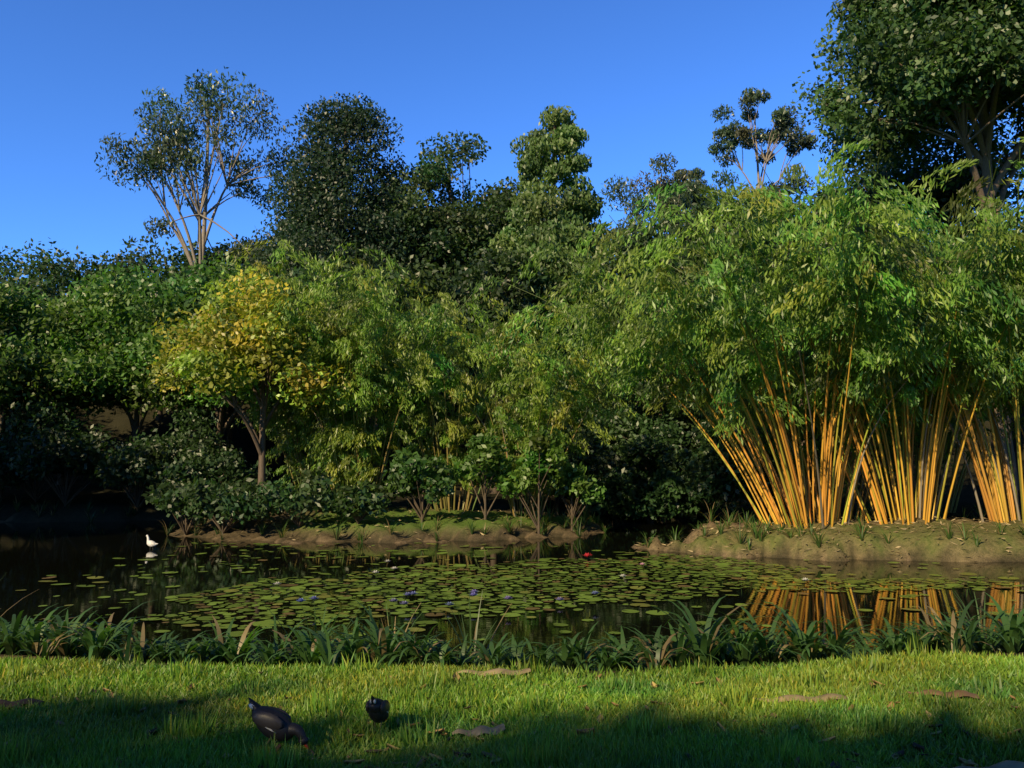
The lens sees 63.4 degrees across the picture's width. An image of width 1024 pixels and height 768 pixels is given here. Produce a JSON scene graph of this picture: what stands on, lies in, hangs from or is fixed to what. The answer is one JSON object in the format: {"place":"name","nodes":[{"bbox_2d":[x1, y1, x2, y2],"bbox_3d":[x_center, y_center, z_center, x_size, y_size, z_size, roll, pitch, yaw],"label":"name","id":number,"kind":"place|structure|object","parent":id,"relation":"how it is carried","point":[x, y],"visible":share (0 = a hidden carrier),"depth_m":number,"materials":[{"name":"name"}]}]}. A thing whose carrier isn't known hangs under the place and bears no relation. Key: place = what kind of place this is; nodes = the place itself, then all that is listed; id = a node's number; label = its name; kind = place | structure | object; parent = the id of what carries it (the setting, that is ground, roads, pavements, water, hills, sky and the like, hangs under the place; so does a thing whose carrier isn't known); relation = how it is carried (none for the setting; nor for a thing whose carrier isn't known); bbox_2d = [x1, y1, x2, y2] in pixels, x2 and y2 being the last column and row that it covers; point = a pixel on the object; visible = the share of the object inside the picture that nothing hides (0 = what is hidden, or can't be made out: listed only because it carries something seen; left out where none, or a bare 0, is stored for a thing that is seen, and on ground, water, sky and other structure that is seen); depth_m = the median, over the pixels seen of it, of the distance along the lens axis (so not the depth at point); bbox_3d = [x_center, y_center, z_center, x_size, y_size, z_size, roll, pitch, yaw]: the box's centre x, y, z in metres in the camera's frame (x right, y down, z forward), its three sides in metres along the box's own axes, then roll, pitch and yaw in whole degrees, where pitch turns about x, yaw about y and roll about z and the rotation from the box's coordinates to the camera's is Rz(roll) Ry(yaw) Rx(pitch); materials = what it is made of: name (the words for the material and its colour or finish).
{"place":"outdoors","nodes":[
{"label":"outdoors","id":0,"kind":"place"},
{"bbox_2d":[0,633,1023,767],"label":"lawn grass","id":1,"kind":"structure","parent":0,"point":[871,729],"depth_m":5.68,"materials":[{"name":"green plant"}]},
{"bbox_2d":[0,698,44,707],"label":"bare soil patch","id":2,"kind":"object","parent":1,"relation":"on","point":[5,703],"visible":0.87,"depth_m":6.08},
{"bbox_2d":[248,697,308,748],"bbox_3d":[-1.409,2.066,5.008,0.393,0.321,0.162,0,-6,0],"label":"bird","id":3,"kind":"object","parent":1,"relation":"on","point":[277,723],"visible":0.88,"depth_m":4.96},
{"bbox_2d":[365,696,389,732],"bbox_3d":[-0.880,2.158,5.473,0.144,0.285,0.349,0,-6,0],"label":"bird","id":4,"kind":"object","parent":1,"relation":"on","point":[377,709],"visible":0.9,"depth_m":5.37},
{"bbox_2d":[452,723,504,736],"bbox_3d":[-0.211,2.220,5.316,0.343,0.055,0.140,2,-6,-17],"label":"bare soil patch","id":5,"kind":"object","parent":1,"relation":"on","point":[478,730],"visible":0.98,"depth_m":5.29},
{"bbox_2d":[457,668,530,675],"bbox_3d":[-0.145,2.415,6.955,0.623,0.060,0.150,1,-6,-11],"label":"bare soil patch","id":6,"kind":"object","parent":1,"relation":"on","point":[499,670],"visible":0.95,"depth_m":6.93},
{"bbox_2d":[756,693,847,702],"bbox_3d":[2.074,2.253,5.942,0.722,0.057,0.158,1,-6,-8],"label":"bare soil patch","id":7,"kind":"object","parent":1,"relation":"on","point":[824,699],"visible":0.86,"depth_m":5.92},
{"bbox_2d":[907,689,978,697],"bbox_3d":[3.236,2.318,6.206,0.503,0.057,0.142,0,-6,2],"label":"bare soil patch","id":8,"kind":"object","parent":1,"relation":"on","point":[963,693],"visible":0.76,"depth_m":6.18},
{"bbox_2d":[954,760,1023,767],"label":"bare soil patch","id":9,"kind":"object","parent":1,"relation":"on","point":[1009,764],"visible":1,"depth_m":4.50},
{"bbox_2d":[0,509,1023,669],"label":"pond water","id":10,"kind":"structure","parent":0,"point":[73,553],"depth_m":16.49,"materials":[{"name":"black liquid"}]},
{"bbox_2d":[146,535,157,548],"bbox_3d":[-10.289,4.559,23.652,0.483,0.497,0.156,-2,-6,20],"label":"white bird","id":11,"kind":"object","parent":10,"relation":"on","point":[151,543],"visible":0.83,"depth_m":23.60},
{"bbox_2d":[15,543,1023,650],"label":"pond lily pads","id":12,"kind":"object","parent":10,"relation":"on","point":[295,588],"visible":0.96,"depth_m":15.74,"materials":[{"name":"green plant"}]},
{"bbox_2d":[272,553,808,605],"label":"water lily flowers","id":13,"kind":"object","parent":10,"relation":"on","point":[473,592],"visible":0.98,"depth_m":13.84,"materials":[{"name":"plant"}]},
{"bbox_2d":[0,353,1023,767],"bbox_3d":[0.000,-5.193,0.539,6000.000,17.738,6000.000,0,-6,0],"label":"terrain","id":14,"kind":"structure","parent":0,"point":[922,543],"depth_m":27.68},
{"bbox_2d":[2,284,44,419],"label":"tree","id":15,"kind":"object","parent":14,"relation":"on","point":[7,412],"visible":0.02,"depth_m":45.69,"materials":[{"name":"green plant"}]},
{"bbox_2d":[0,395,108,502],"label":"bank shrub","id":16,"kind":"object","parent":14,"relation":"on","point":[45,416],"visible":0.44,"depth_m":38.94,"materials":[{"name":"green plant"}]},
{"bbox_2d":[0,237,123,421],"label":"tree","id":17,"kind":"object","parent":14,"relation":"on","point":[56,277],"visible":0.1,"depth_m":57.12,"materials":[{"name":"green plant"}]},
{"bbox_2d":[7,423,118,505],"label":"bank shrub","id":18,"kind":"object","parent":14,"relation":"on","point":[80,456],"visible":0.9,"depth_m":37.40,"materials":[{"name":"green plant"}]},
{"bbox_2d":[0,271,128,498],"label":"tree","id":19,"kind":"object","parent":14,"relation":"on","point":[21,353],"visible":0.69,"depth_m":40.70,"materials":[{"name":"green plant"}]},
{"bbox_2d":[0,266,137,484],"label":"tree","id":20,"kind":"object","parent":14,"relation":"on","point":[49,288],"visible":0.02,"depth_m":48.00,"materials":[{"name":"green plant"}]},
{"bbox_2d":[23,260,233,497],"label":"tree","id":21,"kind":"object","parent":14,"relation":"on","point":[107,298],"visible":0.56,"depth_m":40.56,"materials":[{"name":"green plant"}]},
{"bbox_2d":[92,436,179,510],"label":"bank shrub","id":22,"kind":"object","parent":14,"relation":"on","point":[126,466],"visible":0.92,"depth_m":36.61,"materials":[{"name":"green plant"}]},
{"bbox_2d":[70,235,241,420],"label":"tree","id":23,"kind":"object","parent":14,"relation":"on","point":[143,259],"visible":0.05,"depth_m":58.41,"materials":[{"name":"green plant"}]},
{"bbox_2d":[141,478,229,535],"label":"shrub","id":24,"kind":"object","parent":14,"relation":"on","point":[165,494],"visible":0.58,"depth_m":27.78,"materials":[{"name":"green plant"}]},
{"bbox_2d":[131,406,244,478],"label":"bank shrub","id":25,"kind":"object","parent":14,"relation":"on","point":[176,446],"visible":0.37,"depth_m":39.08,"materials":[{"name":"green plant"}]},
{"bbox_2d":[94,66,301,446],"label":"eucalypt tree","id":26,"kind":"object","parent":14,"relation":"on","point":[154,158],"visible":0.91,"depth_m":56.05,"materials":[{"name":"green plant"}]},
{"bbox_2d":[153,446,275,519],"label":"bank shrub","id":27,"kind":"object","parent":14,"relation":"on","point":[186,471],"visible":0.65,"depth_m":36.59,"materials":[{"name":"green plant"}]},
{"bbox_2d":[114,250,319,476],"bbox_3d":[-14.623,-0.192,41.066,9.370,12.738,9.581,-4,-7,37],"label":"tree","id":28,"kind":"object","parent":14,"relation":"on","point":[169,301],"visible":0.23,"depth_m":38.94,"materials":[{"name":"green plant"}]},
{"bbox_2d":[135,260,300,480],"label":"tree","id":29,"kind":"object","parent":14,"relation":"on","point":[230,428],"depth_m":49.51,"materials":[{"name":"green plant"}]},
{"bbox_2d":[183,234,259,271],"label":"tree","id":30,"kind":"object","parent":14,"relation":"on","point":[222,247],"visible":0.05,"depth_m":62.46,"materials":[{"name":"green plant"}]},
{"bbox_2d":[181,476,279,534],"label":"shrub","id":31,"kind":"object","parent":14,"relation":"on","point":[239,510],"visible":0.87,"depth_m":26.72,"materials":[{"name":"green plant"}]},
{"bbox_2d":[147,263,371,519],"bbox_3d":[-8.985,0.489,30.118,7.703,9.413,7.813,5,-8,-42],"label":"yellow green tree","id":32,"kind":"object","parent":14,"relation":"on","point":[222,357],"visible":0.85,"depth_m":28.33,"materials":[{"name":"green plant"}]},
{"bbox_2d":[275,416,281,456],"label":"tree","id":33,"kind":"object","parent":14,"relation":"on","point":[277,442],"depth_m":56.74,"materials":[{"name":"green plant"}]},
{"bbox_2d":[230,228,346,427],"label":"tree","id":34,"kind":"object","parent":14,"relation":"on","point":[245,240],"visible":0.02,"depth_m":58.38,"materials":[{"name":"green plant"}]},
{"bbox_2d":[244,466,343,527],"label":"shrub","id":35,"kind":"object","parent":14,"relation":"on","point":[315,493],"visible":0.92,"depth_m":26.60,"materials":[{"name":"green plant"}]},
{"bbox_2d":[191,273,422,491],"bbox_3d":[-8.161,0.916,33.960,9.567,8.942,11.154,0,-6,0],"label":"bamboo","id":36,"kind":"object","parent":14,"relation":"on","point":[293,441],"visible":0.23,"depth_m":32.13,"materials":[{"name":"green plant"}]},
{"bbox_2d":[235,91,462,407],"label":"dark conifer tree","id":37,"kind":"object","parent":14,"relation":"on","point":[330,204],"visible":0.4,"depth_m":50.84,"materials":[{"name":"green plant"}]},
{"bbox_2d":[208,238,514,511],"bbox_3d":[-5.336,0.056,31.248,11.140,9.872,10.185,5,-8,-40],"label":"bamboo","id":38,"kind":"object","parent":14,"relation":"on","point":[328,436],"visible":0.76,"depth_m":29.44,"materials":[{"name":"green plant"}]},
{"bbox_2d":[327,480,396,523],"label":"shrub","id":39,"kind":"object","parent":14,"relation":"on","point":[356,502],"visible":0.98,"depth_m":26.41,"materials":[{"name":"green plant"}]},
{"bbox_2d":[280,255,482,483],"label":"tree","id":40,"kind":"object","parent":14,"relation":"on","point":[429,285],"visible":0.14,"depth_m":44.55,"materials":[{"name":"green plant"}]},
{"bbox_2d":[353,181,467,445],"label":"tree","id":41,"kind":"object","parent":14,"relation":"on","point":[431,210],"visible":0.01,"depth_m":57.59,"materials":[{"name":"green plant"}]},
{"bbox_2d":[382,448,458,522],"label":"shrub","id":42,"kind":"object","parent":14,"relation":"on","point":[410,474],"visible":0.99,"depth_m":27.43,"materials":[{"name":"green plant"}]},
{"bbox_2d":[363,129,526,454],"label":"dark broadleaf tree","id":43,"kind":"object","parent":14,"relation":"on","point":[450,230],"visible":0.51,"depth_m":52.55,"materials":[{"name":"green plant"}]},
{"bbox_2d":[307,270,623,511],"bbox_3d":[-2.386,0.614,32.569,11.296,9.021,10.489,4,-7,-35],"label":"bamboo","id":44,"kind":"object","parent":14,"relation":"on","point":[419,421],"visible":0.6,"depth_m":30.79,"materials":[{"name":"green plant"}]},
{"bbox_2d":[453,433,513,519],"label":"shrub","id":45,"kind":"object","parent":14,"relation":"on","point":[483,451],"visible":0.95,"depth_m":27.95,"materials":[{"name":"green plant"}]},
{"bbox_2d":[431,185,562,300],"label":"tree","id":46,"kind":"object","parent":14,"relation":"on","point":[483,196],"visible":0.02,"depth_m":54.36,"materials":[{"name":"green plant"}]},
{"bbox_2d":[420,248,574,493],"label":"tree","id":47,"kind":"object","parent":14,"relation":"on","point":[507,266],"visible":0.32,"depth_m":45.24,"materials":[{"name":"green plant"}]},
{"bbox_2d":[0,572,1023,671],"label":"waterside plants","id":48,"kind":"object","parent":14,"relation":"on","point":[385,645],"visible":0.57,"depth_m":7.84,"materials":[{"name":"green plant"}]},
{"bbox_2d":[0,494,1023,549],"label":"grass tufts","id":49,"kind":"object","parent":14,"relation":"on","point":[756,534],"visible":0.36,"depth_m":25.93,"materials":[{"name":"green plant"}]},
{"bbox_2d":[3,671,1020,767],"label":"fallen leaves","id":50,"kind":"object","parent":14,"relation":"on","point":[832,764],"visible":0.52,"depth_m":5.17,"materials":[{"name":"brown plant"}]},
{"bbox_2d":[495,425,568,533],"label":"shrub","id":51,"kind":"object","parent":14,"relation":"on","point":[541,467],"visible":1,"depth_m":27.83,"materials":[{"name":"green plant"}]},
{"bbox_2d":[419,297,683,517],"bbox_3d":[1.492,1.110,30.786,10.118,8.033,8.664,0,-6,0],"label":"bamboo","id":52,"kind":"object","parent":14,"relation":"on","point":[532,420],"visible":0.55,"depth_m":30.08,"materials":[{"name":"green plant"}]},
{"bbox_2d":[482,104,624,495],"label":"cypress tree","id":53,"kind":"object","parent":14,"relation":"on","point":[569,214],"visible":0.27,"depth_m":48.50,"materials":[{"name":"green plant"}]},
{"bbox_2d":[497,404,615,515],"bbox_3d":[2.323,4.437,41.146,6.349,6.909,6.341,0,-6,0],"label":"shrub","id":54,"kind":"object","parent":14,"relation":"on","point":[594,450],"visible":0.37,"depth_m":39.69,"materials":[{"name":"green plant"}]},
{"bbox_2d":[544,461,606,530],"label":"shrub","id":55,"kind":"object","parent":14,"relation":"on","point":[581,489],"visible":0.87,"depth_m":28.79,"materials":[{"name":"green plant"}]},
{"bbox_2d":[481,304,680,412],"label":"bamboo","id":56,"kind":"object","parent":14,"relation":"on","point":[634,403],"visible":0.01,"depth_m":46.81,"materials":[{"name":"green plant"}]},
{"bbox_2d":[516,360,655,511],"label":"inlet tree","id":57,"kind":"object","parent":14,"relation":"on","point":[632,407],"visible":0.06,"depth_m":43.84,"materials":[{"name":"green plant"}]},
{"bbox_2d":[179,506,1023,561],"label":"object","id":58,"kind":"object","parent":14,"relation":"on","point":[725,529],"visible":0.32,"depth_m":23.07,"materials":[{"name":"green plant"}]},
{"bbox_2d":[590,222,627,273],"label":"tree","id":59,"kind":"object","parent":14,"relation":"on","point":[609,239],"visible":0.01,"depth_m":59.58,"materials":[{"name":"green plant"}]},
{"bbox_2d":[582,435,716,522],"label":"bush","id":60,"kind":"object","parent":14,"relation":"on","point":[649,485],"visible":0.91,"depth_m":34.73,"materials":[{"name":"green plant"}]},
{"bbox_2d":[580,350,724,514],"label":"inlet tree","id":61,"kind":"object","parent":14,"relation":"on","point":[672,428],"visible":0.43,"depth_m":40.33,"materials":[{"name":"green plant"}]},
{"bbox_2d":[599,153,727,239],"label":"eucalypt tree","id":62,"kind":"object","parent":14,"relation":"on","point":[675,200],"visible":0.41,"depth_m":60.07,"materials":[{"name":"green plant"}]},
{"bbox_2d":[598,230,744,447],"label":"bamboo","id":63,"kind":"object","parent":14,"relation":"on","point":[691,243],"visible":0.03,"depth_m":45.31,"materials":[{"name":"green plant"}]},
{"bbox_2d":[596,200,773,395],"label":"bamboo","id":64,"kind":"object","parent":14,"relation":"on","point":[651,233],"visible":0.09,"depth_m":46.40,"materials":[{"name":"green plant"}]},
{"bbox_2d":[653,167,717,232],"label":"eucalypt tree","id":65,"kind":"object","parent":14,"relation":"on","point":[699,173],"visible":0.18,"depth_m":67.91,"materials":[{"name":"green plant"}]},
{"bbox_2d":[454,101,1023,528],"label":"bamboo clump","id":66,"kind":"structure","parent":14,"relation":"on","point":[737,374],"depth_m":21.47,"materials":[{"name":"green plant"}]},
{"bbox_2d":[681,206,814,284],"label":"tree","id":67,"kind":"object","parent":14,"relation":"on","point":[771,234],"depth_m":47.44,"materials":[{"name":"green plant"}]},
{"bbox_2d":[707,87,818,195],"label":"eucalypt tree","id":68,"kind":"object","parent":14,"relation":"on","point":[732,132],"visible":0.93,"depth_m":62.99,"materials":[{"name":"green plant"}]},
{"bbox_2d":[681,395,845,522],"bbox_3d":[9.888,3.805,32.609,6.176,7.258,6.228,-2,-6,15],"label":"bush","id":69,"kind":"object","parent":14,"relation":"on","point":[710,481],"visible":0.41,"depth_m":31.34,"materials":[{"name":"green plant"}]},
{"bbox_2d":[692,242,856,455],"bbox_3d":[13.782,-0.668,39.998,10.576,13.106,10.842,3,-7,-29],"label":"bamboo","id":70,"kind":"object","parent":14,"relation":"on","point":[819,264],"visible":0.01,"depth_m":39.32,"materials":[{"name":"green plant"}]},
{"bbox_2d":[586,185,987,520],"bbox_3d":[9.884,0.558,26.350,11.696,11.118,11.234,4,-7,-34],"label":"clump","id":71,"kind":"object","parent":14,"relation":"on","point":[801,410],"depth_m":26.46,"materials":[{"name":"green plant"}]},
{"bbox_2d":[696,180,878,441],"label":"bamboo","id":72,"kind":"object","parent":14,"relation":"on","point":[781,220],"visible":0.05,"depth_m":46.35,"materials":[{"name":"green plant"}]},
{"bbox_2d":[656,111,1023,524],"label":"bamboo clump","id":73,"kind":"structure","parent":14,"relation":"on","point":[926,475],"depth_m":21.83,"materials":[{"name":"green plant"}]},
{"bbox_2d":[727,248,1022,520],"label":"bamboo","id":74,"kind":"object","parent":14,"relation":"on","point":[945,457],"visible":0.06,"depth_m":30.04,"materials":[{"name":"orange plant"}]},
{"bbox_2d":[836,203,929,249],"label":"tree","id":75,"kind":"object","parent":14,"relation":"on","point":[890,227],"depth_m":46.40,"materials":[{"name":"green plant"}]},
{"bbox_2d":[779,148,1023,523],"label":"bamboo clump","id":76,"kind":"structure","parent":14,"relation":"on","point":[997,504],"depth_m":22.89,"materials":[{"name":"green plant"}]},
{"bbox_2d":[791,0,1023,490],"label":"broadleaf tree","id":77,"kind":"object","parent":14,"relation":"on","point":[931,69],"visible":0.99,"depth_m":38.85,"materials":[{"name":"green plant"}]},
{"bbox_2d":[799,127,1023,247],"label":"tree","id":78,"kind":"object","parent":14,"relation":"on","point":[939,194],"visible":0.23,"depth_m":49.17,"materials":[{"name":"green plant"}]},
{"bbox_2d":[892,220,1023,440],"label":"bamboo","id":79,"kind":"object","parent":14,"relation":"on","point":[1011,425],"depth_m":26.35,"materials":[{"name":"green plant"}]},
{"bbox_2d":[1011,205,1023,251],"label":"tree","id":80,"kind":"object","parent":14,"relation":"on","point":[1021,219],"visible":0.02,"depth_m":45.07,"materials":[{"name":"green plant"}]},
{"bbox_2d":[0,0,1023,285],"label":"sky","id":81,"kind":"structure","parent":0,"point":[645,79],"materials":[{"name":"blue"}]}
]}

